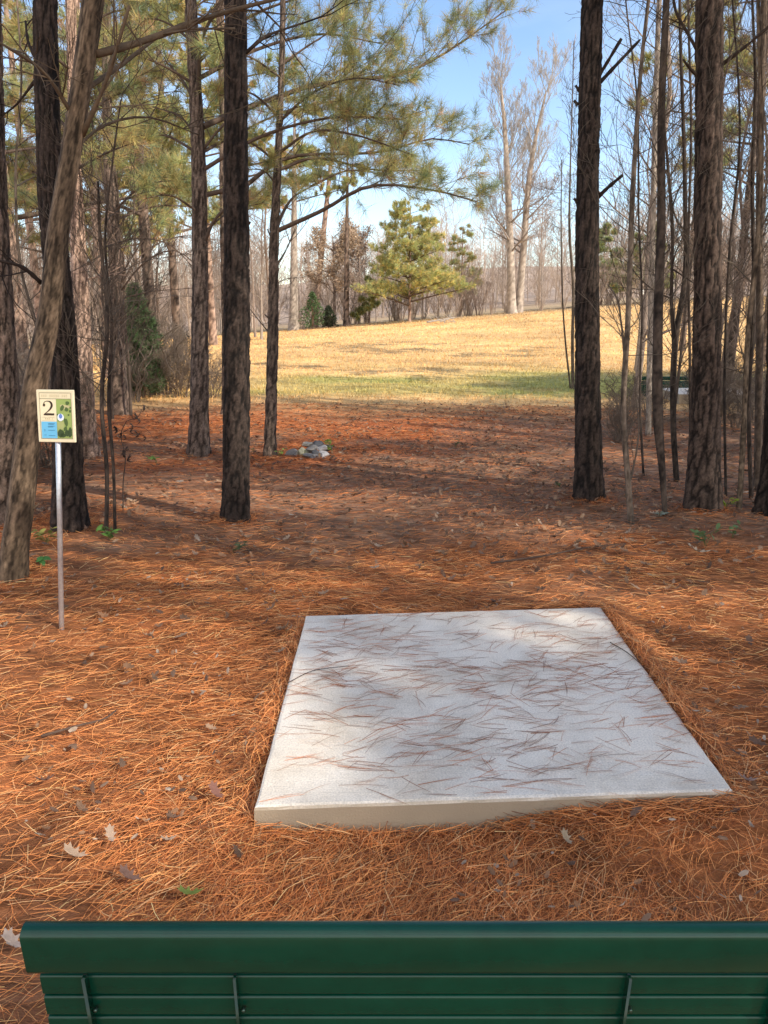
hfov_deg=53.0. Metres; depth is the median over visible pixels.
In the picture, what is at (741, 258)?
bare tree
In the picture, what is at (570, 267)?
bare shrub
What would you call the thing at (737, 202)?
bare tree
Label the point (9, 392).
pine tree
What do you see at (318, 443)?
rock
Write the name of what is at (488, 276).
bare tree
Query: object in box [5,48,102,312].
bare tree
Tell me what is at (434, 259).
bare tree
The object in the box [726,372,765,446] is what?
thicket shrub
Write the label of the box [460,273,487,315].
bare shrub
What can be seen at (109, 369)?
sapling
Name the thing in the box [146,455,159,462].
seedling
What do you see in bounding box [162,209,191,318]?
bare tree
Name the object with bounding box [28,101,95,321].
bare tree
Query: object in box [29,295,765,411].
field grass
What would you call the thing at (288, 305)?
bare shrub
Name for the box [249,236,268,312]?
bare tree
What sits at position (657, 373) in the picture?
sapling
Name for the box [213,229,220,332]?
bare tree
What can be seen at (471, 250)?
bare tree
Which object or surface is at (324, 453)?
rock
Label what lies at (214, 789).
fallen leaf
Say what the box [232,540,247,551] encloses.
seedling
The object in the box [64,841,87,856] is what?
fallen leaf
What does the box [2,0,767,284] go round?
sky
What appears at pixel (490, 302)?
bare shrub
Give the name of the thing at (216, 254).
bare tree
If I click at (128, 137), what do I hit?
pine tree
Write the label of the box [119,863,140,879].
fallen leaf
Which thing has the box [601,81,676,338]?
bare tree
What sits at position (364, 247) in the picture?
oak tree
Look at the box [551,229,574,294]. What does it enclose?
bare tree
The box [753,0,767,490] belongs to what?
hardwood tree
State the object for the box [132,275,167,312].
bare shrub
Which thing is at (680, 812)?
pine straw
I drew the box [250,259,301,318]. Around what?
bare shrub
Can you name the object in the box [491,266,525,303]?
bare shrub
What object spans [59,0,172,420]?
bare tree
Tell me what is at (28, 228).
pine tree
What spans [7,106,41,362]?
bare tree
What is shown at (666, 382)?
park bench
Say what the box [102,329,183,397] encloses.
thicket shrub
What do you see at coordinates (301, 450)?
rock
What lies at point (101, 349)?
thicket shrub
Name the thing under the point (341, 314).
bare shrub
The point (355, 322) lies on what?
bare shrub
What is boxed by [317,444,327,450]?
rock
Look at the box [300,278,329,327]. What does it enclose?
bare shrub
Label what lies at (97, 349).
bare tree
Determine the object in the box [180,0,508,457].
pine tree
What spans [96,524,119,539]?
seedling
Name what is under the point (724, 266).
bare shrub
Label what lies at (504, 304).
bare shrub
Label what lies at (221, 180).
pine tree
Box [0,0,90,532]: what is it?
pine tree
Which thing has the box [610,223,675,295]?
pine tree
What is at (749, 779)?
fallen leaf
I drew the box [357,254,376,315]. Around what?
bare tree
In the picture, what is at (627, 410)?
thicket shrub
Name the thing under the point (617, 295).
bare shrub
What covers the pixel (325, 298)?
bare shrub
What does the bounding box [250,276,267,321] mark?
bare tree
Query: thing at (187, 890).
fallen leaf
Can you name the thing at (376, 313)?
bare tree
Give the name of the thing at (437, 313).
bare shrub
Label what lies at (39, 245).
bare tree
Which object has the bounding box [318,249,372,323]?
bare shrub
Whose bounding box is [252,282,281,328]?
bare shrub
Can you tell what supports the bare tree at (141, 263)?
on the ground at (292, 524)
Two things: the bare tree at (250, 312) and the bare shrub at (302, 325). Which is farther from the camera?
the bare tree at (250, 312)
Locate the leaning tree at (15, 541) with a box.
[0,0,307,582]
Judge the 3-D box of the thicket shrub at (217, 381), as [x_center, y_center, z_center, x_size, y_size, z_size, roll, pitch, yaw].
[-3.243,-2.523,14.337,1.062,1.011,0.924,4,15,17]
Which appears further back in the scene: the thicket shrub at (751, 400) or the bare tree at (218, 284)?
the bare tree at (218, 284)
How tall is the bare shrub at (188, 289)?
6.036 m
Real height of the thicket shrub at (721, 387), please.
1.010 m
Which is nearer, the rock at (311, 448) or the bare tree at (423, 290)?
the rock at (311, 448)
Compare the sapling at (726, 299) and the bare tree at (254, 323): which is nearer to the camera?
the sapling at (726, 299)
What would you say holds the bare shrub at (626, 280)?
on the ground at (292, 524)
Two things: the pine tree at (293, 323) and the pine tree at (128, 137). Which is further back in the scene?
the pine tree at (293, 323)
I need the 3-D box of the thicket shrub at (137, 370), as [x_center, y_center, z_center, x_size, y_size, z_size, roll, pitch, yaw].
[-4.409,-2.456,13.644,1.366,1.300,1.189,14,20,42]
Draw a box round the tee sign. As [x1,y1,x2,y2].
[36,389,76,629]
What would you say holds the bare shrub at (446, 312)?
on the ground at (292, 524)
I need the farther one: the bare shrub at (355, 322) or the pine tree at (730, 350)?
the bare shrub at (355, 322)
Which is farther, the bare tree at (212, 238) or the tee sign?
the bare tree at (212, 238)
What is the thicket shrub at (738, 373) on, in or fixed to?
on the ground at (292, 524)
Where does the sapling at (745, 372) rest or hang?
on the ground at (292, 524)
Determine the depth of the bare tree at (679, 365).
10.62 m
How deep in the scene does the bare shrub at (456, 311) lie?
56.81 m
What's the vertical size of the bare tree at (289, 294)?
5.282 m
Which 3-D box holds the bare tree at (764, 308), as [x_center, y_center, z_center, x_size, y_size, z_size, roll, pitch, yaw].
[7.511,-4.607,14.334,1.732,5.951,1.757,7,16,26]
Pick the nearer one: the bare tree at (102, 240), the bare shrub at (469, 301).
the bare tree at (102, 240)
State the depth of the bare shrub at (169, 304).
59.08 m
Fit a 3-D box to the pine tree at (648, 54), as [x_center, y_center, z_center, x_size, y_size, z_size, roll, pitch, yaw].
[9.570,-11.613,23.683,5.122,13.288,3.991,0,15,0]
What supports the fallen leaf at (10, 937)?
on the ground at (292, 524)
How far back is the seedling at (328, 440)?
8.76 m
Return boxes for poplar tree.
[465,31,576,312]
[471,15,574,313]
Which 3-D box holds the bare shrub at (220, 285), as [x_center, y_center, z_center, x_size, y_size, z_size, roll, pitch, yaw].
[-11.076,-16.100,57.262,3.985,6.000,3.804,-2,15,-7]
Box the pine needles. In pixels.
[259,609,705,803]
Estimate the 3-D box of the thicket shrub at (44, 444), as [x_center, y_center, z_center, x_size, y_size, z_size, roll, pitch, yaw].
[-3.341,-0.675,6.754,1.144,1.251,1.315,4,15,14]
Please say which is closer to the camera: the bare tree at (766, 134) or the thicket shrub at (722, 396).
the bare tree at (766, 134)
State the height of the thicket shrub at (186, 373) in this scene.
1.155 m
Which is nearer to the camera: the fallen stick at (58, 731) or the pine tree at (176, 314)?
the fallen stick at (58, 731)
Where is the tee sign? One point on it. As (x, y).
(56, 417)
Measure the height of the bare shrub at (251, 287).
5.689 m
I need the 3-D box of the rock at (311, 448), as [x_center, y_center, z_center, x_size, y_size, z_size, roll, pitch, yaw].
[-0.814,-0.717,8.714,0.150,0.090,0.153,0,15,0]
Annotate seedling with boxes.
[31,527,56,542]
[36,555,50,565]
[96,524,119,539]
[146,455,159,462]
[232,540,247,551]
[323,439,333,450]
[689,523,723,544]
[723,498,738,505]
[727,520,741,537]
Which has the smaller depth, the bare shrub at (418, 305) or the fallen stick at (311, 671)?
the fallen stick at (311, 671)
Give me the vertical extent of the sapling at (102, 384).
2.680 m
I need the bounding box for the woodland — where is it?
[21,177,767,329]
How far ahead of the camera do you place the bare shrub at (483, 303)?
57.58 m
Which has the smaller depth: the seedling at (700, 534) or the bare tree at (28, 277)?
the seedling at (700, 534)
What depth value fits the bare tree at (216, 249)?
54.62 m
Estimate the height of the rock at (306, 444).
0.062 m
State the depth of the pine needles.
3.11 m
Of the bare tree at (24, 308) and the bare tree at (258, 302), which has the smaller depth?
the bare tree at (24, 308)
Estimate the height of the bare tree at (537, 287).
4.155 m
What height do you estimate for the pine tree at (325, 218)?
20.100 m
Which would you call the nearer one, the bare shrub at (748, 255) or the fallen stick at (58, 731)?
the fallen stick at (58, 731)
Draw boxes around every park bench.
[20,921,767,1023]
[641,376,688,395]
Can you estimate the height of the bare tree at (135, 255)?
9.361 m
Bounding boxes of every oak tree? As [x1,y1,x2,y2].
[298,212,363,324]
[330,224,393,323]
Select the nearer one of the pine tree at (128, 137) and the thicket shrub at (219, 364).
the pine tree at (128, 137)
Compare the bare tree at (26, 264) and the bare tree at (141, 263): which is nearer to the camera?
the bare tree at (141, 263)
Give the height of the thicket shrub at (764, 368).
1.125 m
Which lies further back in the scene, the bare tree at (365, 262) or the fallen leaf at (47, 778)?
the bare tree at (365, 262)
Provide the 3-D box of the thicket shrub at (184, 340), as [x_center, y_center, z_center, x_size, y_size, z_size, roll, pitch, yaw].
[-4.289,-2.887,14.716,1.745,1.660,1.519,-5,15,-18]
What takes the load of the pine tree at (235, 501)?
on the ground at (292, 524)
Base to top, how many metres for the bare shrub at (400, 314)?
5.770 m
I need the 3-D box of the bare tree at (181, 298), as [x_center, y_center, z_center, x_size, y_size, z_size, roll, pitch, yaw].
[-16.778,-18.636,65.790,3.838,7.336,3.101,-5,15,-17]
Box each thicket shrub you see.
[16,336,49,382]
[16,341,26,394]
[17,348,111,470]
[18,349,51,456]
[18,366,51,470]
[91,310,171,395]
[91,320,146,387]
[97,338,167,402]
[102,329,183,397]
[109,310,189,385]
[144,319,191,394]
[146,335,213,399]
[161,321,211,386]
[168,341,213,385]
[185,349,221,397]
[187,353,221,388]
[600,367,645,409]
[601,381,652,438]
[601,393,645,442]
[629,378,682,426]
[679,353,754,419]
[679,368,742,412]
[680,364,754,417]
[721,349,766,404]
[721,388,754,428]
[722,355,754,406]
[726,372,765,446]
[729,374,764,418]
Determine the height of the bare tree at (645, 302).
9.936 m
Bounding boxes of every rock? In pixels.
[285,448,297,456]
[298,447,308,456]
[302,441,312,446]
[303,453,318,457]
[306,444,317,452]
[313,440,323,445]
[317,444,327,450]
[319,451,329,457]
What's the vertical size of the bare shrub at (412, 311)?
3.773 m
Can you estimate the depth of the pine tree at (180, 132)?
12.84 m
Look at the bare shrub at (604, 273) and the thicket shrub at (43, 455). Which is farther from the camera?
the bare shrub at (604, 273)
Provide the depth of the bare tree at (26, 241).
13.28 m
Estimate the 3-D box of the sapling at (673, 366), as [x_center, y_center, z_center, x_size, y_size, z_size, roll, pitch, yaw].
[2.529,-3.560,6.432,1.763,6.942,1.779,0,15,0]
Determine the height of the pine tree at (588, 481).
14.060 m
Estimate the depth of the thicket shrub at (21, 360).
8.08 m
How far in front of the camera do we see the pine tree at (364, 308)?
57.80 m
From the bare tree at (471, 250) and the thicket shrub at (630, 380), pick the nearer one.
the thicket shrub at (630, 380)
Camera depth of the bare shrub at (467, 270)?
57.69 m
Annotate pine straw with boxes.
[0,402,767,1023]
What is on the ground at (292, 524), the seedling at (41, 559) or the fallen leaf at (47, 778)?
the seedling at (41, 559)
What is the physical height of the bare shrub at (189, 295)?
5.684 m
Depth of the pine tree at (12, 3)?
32.48 m
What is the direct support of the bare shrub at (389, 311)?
on the ground at (292, 524)
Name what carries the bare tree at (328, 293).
on the ground at (292, 524)
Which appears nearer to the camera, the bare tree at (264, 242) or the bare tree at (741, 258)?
the bare tree at (741, 258)
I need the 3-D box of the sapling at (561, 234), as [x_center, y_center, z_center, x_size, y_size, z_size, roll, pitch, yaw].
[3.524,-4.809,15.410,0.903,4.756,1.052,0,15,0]
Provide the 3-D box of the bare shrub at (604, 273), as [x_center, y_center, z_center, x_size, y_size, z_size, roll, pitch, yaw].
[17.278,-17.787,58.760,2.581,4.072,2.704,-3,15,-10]
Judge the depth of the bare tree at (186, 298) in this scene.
53.04 m
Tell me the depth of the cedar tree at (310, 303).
53.07 m
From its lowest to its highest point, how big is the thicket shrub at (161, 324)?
1.949 m
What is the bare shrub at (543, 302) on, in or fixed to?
on the ground at (292, 524)
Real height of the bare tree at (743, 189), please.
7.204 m
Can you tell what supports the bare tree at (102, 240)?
on the ground at (292, 524)
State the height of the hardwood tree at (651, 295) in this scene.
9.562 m
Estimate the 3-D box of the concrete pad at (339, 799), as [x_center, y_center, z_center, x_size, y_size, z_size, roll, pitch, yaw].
[0.364,0.780,3.232,1.545,0.150,1.683,0,15,0]
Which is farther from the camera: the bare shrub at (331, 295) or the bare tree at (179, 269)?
the bare shrub at (331, 295)
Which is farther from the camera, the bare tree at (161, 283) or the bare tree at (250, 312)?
the bare tree at (250, 312)
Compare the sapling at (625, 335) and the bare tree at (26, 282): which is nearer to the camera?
the sapling at (625, 335)
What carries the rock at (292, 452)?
on the ground at (292, 524)
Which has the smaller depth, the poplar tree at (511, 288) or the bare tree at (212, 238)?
the bare tree at (212, 238)
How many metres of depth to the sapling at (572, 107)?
14.81 m
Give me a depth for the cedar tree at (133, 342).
14.00 m
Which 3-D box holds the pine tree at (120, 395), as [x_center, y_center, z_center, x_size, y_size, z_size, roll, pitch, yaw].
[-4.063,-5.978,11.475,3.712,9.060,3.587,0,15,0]
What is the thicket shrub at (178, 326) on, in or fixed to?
on the ground at (292, 524)
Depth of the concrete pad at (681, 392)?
13.50 m
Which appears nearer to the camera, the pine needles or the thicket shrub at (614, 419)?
the pine needles
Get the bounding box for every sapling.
[3,0,129,348]
[21,130,194,531]
[24,17,221,531]
[113,404,150,510]
[501,1,628,388]
[537,0,693,475]
[539,142,575,388]
[558,0,745,523]
[571,0,748,420]
[571,0,767,481]
[588,0,765,516]
[592,0,767,509]
[667,0,767,498]
[670,0,767,497]
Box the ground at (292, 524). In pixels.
[0,266,767,1023]
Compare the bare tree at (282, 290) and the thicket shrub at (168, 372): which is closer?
the thicket shrub at (168, 372)
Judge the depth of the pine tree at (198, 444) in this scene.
8.10 m
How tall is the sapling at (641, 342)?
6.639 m
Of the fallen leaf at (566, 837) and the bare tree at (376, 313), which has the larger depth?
the bare tree at (376, 313)
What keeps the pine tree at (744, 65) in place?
on the ground at (292, 524)
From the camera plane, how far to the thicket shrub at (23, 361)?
6.99 m
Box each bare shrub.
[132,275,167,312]
[140,273,191,335]
[166,266,219,318]
[169,262,218,319]
[213,262,260,313]
[214,260,260,315]
[214,278,221,319]
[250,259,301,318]
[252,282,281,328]
[279,286,306,320]
[286,286,317,329]
[297,256,352,326]
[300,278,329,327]
[311,269,349,324]
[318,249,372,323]
[335,292,355,319]
[343,278,366,323]
[350,270,380,322]
[372,252,408,320]
[377,253,419,320]
[381,296,400,321]
[397,276,425,319]
[397,282,422,319]
[417,293,433,318]
[423,279,451,318]
[437,285,457,316]
[441,261,480,316]
[442,279,468,316]
[449,254,488,315]
[457,256,499,314]
[459,282,479,315]
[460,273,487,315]
[467,275,493,314]
[481,275,506,314]
[486,260,517,312]
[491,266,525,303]
[527,265,557,310]
[545,256,574,308]
[562,250,604,293]
[599,248,626,304]
[599,255,626,304]
[599,263,617,301]
[605,267,626,302]
[614,252,643,303]
[644,232,682,294]
[722,234,750,296]
[725,227,767,286]
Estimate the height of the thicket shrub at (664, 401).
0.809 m
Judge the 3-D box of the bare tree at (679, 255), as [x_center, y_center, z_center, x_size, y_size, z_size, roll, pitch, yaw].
[6.147,-4.840,15.639,1.740,5.892,1.715,11,18,36]
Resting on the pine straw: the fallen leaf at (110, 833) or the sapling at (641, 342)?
the fallen leaf at (110, 833)
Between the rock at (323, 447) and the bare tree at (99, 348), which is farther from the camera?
the bare tree at (99, 348)
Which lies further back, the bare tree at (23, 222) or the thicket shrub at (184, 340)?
the bare tree at (23, 222)
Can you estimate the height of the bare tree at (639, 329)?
7.668 m
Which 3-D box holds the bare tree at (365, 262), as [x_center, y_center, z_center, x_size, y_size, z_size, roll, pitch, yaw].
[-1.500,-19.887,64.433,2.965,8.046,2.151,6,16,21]
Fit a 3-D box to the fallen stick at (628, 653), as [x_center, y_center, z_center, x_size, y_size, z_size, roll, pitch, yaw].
[1.097,0.640,3.448,0.017,0.005,0.282,-4,15,-15]
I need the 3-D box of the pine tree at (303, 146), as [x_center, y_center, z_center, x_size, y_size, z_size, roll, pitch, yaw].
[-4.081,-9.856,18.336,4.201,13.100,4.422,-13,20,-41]
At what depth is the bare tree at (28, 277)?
25.19 m
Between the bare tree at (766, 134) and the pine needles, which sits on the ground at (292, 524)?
the bare tree at (766, 134)
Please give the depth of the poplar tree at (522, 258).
53.47 m
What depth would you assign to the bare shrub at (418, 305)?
59.70 m
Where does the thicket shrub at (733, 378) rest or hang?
on the ground at (292, 524)
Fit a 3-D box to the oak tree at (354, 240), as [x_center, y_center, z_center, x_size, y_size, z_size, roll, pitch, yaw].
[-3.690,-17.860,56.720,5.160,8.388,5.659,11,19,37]
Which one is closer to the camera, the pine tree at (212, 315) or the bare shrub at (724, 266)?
the pine tree at (212, 315)
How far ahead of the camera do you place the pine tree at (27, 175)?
11.67 m
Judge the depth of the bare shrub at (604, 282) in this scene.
56.27 m
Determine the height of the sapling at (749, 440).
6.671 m
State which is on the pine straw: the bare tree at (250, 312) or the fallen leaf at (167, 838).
the fallen leaf at (167, 838)
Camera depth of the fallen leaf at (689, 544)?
5.14 m
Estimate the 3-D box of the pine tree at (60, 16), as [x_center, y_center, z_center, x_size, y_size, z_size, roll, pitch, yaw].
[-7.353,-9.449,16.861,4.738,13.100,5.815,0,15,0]
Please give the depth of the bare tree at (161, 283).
22.64 m
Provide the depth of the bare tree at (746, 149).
8.69 m
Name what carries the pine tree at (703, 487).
on the ground at (292, 524)
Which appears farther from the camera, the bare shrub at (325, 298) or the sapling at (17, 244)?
the bare shrub at (325, 298)
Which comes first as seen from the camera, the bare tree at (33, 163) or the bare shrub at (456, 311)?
the bare tree at (33, 163)
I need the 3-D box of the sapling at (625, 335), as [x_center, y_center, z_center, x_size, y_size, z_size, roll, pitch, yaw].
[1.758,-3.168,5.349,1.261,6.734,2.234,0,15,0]
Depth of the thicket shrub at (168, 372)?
14.24 m
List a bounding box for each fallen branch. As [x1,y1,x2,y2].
[425,309,455,322]
[439,308,461,322]
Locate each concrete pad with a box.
[254,607,733,831]
[663,388,764,403]
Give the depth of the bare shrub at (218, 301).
58.28 m
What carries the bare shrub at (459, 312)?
on the ground at (292, 524)
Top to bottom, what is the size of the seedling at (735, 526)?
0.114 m
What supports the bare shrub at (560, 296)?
on the ground at (292, 524)
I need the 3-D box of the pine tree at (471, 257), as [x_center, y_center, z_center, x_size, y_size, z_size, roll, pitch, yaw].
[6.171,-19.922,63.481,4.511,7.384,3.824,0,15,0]
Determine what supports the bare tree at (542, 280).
on the ground at (292, 524)
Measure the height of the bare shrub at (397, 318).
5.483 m
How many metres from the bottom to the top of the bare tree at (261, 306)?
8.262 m
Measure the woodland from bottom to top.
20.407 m
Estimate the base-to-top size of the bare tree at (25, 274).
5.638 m
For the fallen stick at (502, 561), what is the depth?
5.04 m
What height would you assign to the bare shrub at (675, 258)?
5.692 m
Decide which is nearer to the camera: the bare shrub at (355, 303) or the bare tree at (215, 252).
the bare tree at (215, 252)
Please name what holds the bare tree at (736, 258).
on the ground at (292, 524)
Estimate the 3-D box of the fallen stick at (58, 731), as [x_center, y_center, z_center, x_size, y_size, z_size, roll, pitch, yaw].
[-1.173,0.826,2.998,0.050,0.021,0.307,14,20,42]
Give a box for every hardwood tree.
[570,0,731,435]
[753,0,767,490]
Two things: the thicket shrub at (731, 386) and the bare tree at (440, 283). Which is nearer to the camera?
the thicket shrub at (731, 386)
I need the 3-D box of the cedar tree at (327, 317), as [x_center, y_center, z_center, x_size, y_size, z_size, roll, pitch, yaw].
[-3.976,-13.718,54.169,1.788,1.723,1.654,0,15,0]
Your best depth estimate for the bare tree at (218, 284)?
63.89 m
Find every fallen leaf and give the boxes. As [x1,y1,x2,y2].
[1,927,20,947]
[35,773,54,780]
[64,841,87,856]
[104,824,115,840]
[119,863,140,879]
[161,835,175,839]
[177,885,202,894]
[208,781,222,797]
[561,828,571,843]
[688,543,709,551]
[738,772,756,780]
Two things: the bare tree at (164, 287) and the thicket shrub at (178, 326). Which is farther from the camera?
the bare tree at (164, 287)
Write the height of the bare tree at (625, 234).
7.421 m
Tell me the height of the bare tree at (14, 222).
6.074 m
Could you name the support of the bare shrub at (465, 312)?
on the ground at (292, 524)
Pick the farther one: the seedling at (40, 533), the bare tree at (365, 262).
the bare tree at (365, 262)
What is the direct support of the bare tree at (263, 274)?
on the ground at (292, 524)
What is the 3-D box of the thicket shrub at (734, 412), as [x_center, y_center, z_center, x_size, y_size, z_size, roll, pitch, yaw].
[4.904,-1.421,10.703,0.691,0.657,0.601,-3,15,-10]
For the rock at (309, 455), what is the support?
on the ground at (292, 524)
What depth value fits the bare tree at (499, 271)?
63.50 m
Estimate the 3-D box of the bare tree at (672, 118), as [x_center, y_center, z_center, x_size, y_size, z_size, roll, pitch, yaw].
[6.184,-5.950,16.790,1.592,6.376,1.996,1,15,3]
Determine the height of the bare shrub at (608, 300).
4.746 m
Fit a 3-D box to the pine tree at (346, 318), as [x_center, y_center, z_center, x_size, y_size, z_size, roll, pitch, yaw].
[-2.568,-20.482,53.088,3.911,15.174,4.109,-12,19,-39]
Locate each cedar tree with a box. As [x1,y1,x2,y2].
[124,283,170,397]
[297,291,325,328]
[317,305,338,327]
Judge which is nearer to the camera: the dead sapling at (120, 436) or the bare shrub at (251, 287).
the dead sapling at (120, 436)
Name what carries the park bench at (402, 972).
on the ground at (292, 524)
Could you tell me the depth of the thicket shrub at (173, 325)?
16.17 m
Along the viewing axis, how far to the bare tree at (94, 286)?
25.06 m
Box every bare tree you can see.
[2,0,128,334]
[2,12,41,320]
[3,0,158,392]
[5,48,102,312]
[5,109,41,298]
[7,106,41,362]
[7,172,42,366]
[9,170,36,325]
[11,125,42,325]
[13,207,33,317]
[19,212,39,343]
[19,220,41,309]
[19,227,41,340]
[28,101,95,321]
[58,9,179,415]
[58,32,101,357]
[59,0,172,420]
[61,85,146,405]
[62,75,139,300]
[70,189,102,356]
[84,0,191,313]
[119,160,176,318]
[125,202,189,333]
[130,150,190,362]
[155,221,220,337]
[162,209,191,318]
[165,252,191,336]
[173,150,254,290]
[185,167,220,286]
[211,200,220,280]
[211,225,220,289]
[211,227,221,333]
[212,261,219,331]
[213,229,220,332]
[248,108,299,297]
[249,166,269,336]
[249,171,298,339]
[249,173,307,292]
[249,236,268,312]
[250,253,288,313]
[250,267,262,329]
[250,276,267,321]
[278,269,305,315]
[323,269,343,313]
[357,225,376,322]
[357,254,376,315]
[368,257,384,321]
[416,211,437,318]
[418,246,460,317]
[425,224,440,315]
[463,237,485,269]
[479,245,500,311]
[487,237,515,312]
[526,223,554,304]
[527,269,543,305]
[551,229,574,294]
[560,0,767,405]
[600,49,692,371]
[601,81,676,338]
[610,213,642,272]
[615,0,767,405]
[632,76,693,331]
[642,114,722,370]
[655,0,767,394]
[666,0,767,338]
[674,15,767,391]
[675,13,767,393]
[693,3,767,314]
[721,70,767,445]
[721,163,766,360]
[729,241,767,346]
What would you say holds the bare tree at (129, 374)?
on the ground at (292, 524)
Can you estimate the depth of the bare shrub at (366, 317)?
59.40 m
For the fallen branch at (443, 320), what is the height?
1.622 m
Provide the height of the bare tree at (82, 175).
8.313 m
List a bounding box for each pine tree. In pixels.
[0,0,19,526]
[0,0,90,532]
[1,0,132,317]
[2,0,177,459]
[2,1,190,364]
[4,0,103,245]
[5,0,203,394]
[11,0,178,377]
[33,0,223,415]
[62,0,155,308]
[83,0,219,363]
[99,0,541,457]
[131,4,287,344]
[143,0,316,211]
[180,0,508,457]
[219,0,375,523]
[219,1,223,413]
[252,74,347,330]
[291,42,365,327]
[315,100,373,326]
[349,275,380,323]
[350,196,476,321]
[441,223,481,314]
[571,0,640,502]
[574,222,626,304]
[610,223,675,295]
[624,0,767,350]
[626,0,767,513]
[671,0,767,382]
[685,30,767,361]
[751,302,767,516]
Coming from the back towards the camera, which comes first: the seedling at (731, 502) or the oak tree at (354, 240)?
the oak tree at (354, 240)
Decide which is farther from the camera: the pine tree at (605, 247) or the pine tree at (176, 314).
the pine tree at (605, 247)
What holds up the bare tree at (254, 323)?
on the ground at (292, 524)
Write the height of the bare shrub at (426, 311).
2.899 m
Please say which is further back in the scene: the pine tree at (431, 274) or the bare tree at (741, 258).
the pine tree at (431, 274)
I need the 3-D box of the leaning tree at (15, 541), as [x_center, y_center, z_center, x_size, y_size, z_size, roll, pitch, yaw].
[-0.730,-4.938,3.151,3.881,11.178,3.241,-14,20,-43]
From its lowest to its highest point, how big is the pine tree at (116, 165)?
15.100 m
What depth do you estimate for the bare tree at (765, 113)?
9.81 m
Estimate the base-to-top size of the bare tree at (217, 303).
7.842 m
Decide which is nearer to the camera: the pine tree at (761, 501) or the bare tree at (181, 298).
the pine tree at (761, 501)
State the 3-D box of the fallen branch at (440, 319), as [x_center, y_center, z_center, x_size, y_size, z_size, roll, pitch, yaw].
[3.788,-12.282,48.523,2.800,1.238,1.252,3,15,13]
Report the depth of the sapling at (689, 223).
8.08 m
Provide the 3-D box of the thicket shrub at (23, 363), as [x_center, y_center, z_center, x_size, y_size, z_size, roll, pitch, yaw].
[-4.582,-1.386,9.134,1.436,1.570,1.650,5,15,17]
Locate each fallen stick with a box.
[41,709,116,737]
[288,666,343,682]
[490,543,624,563]
[610,642,645,668]

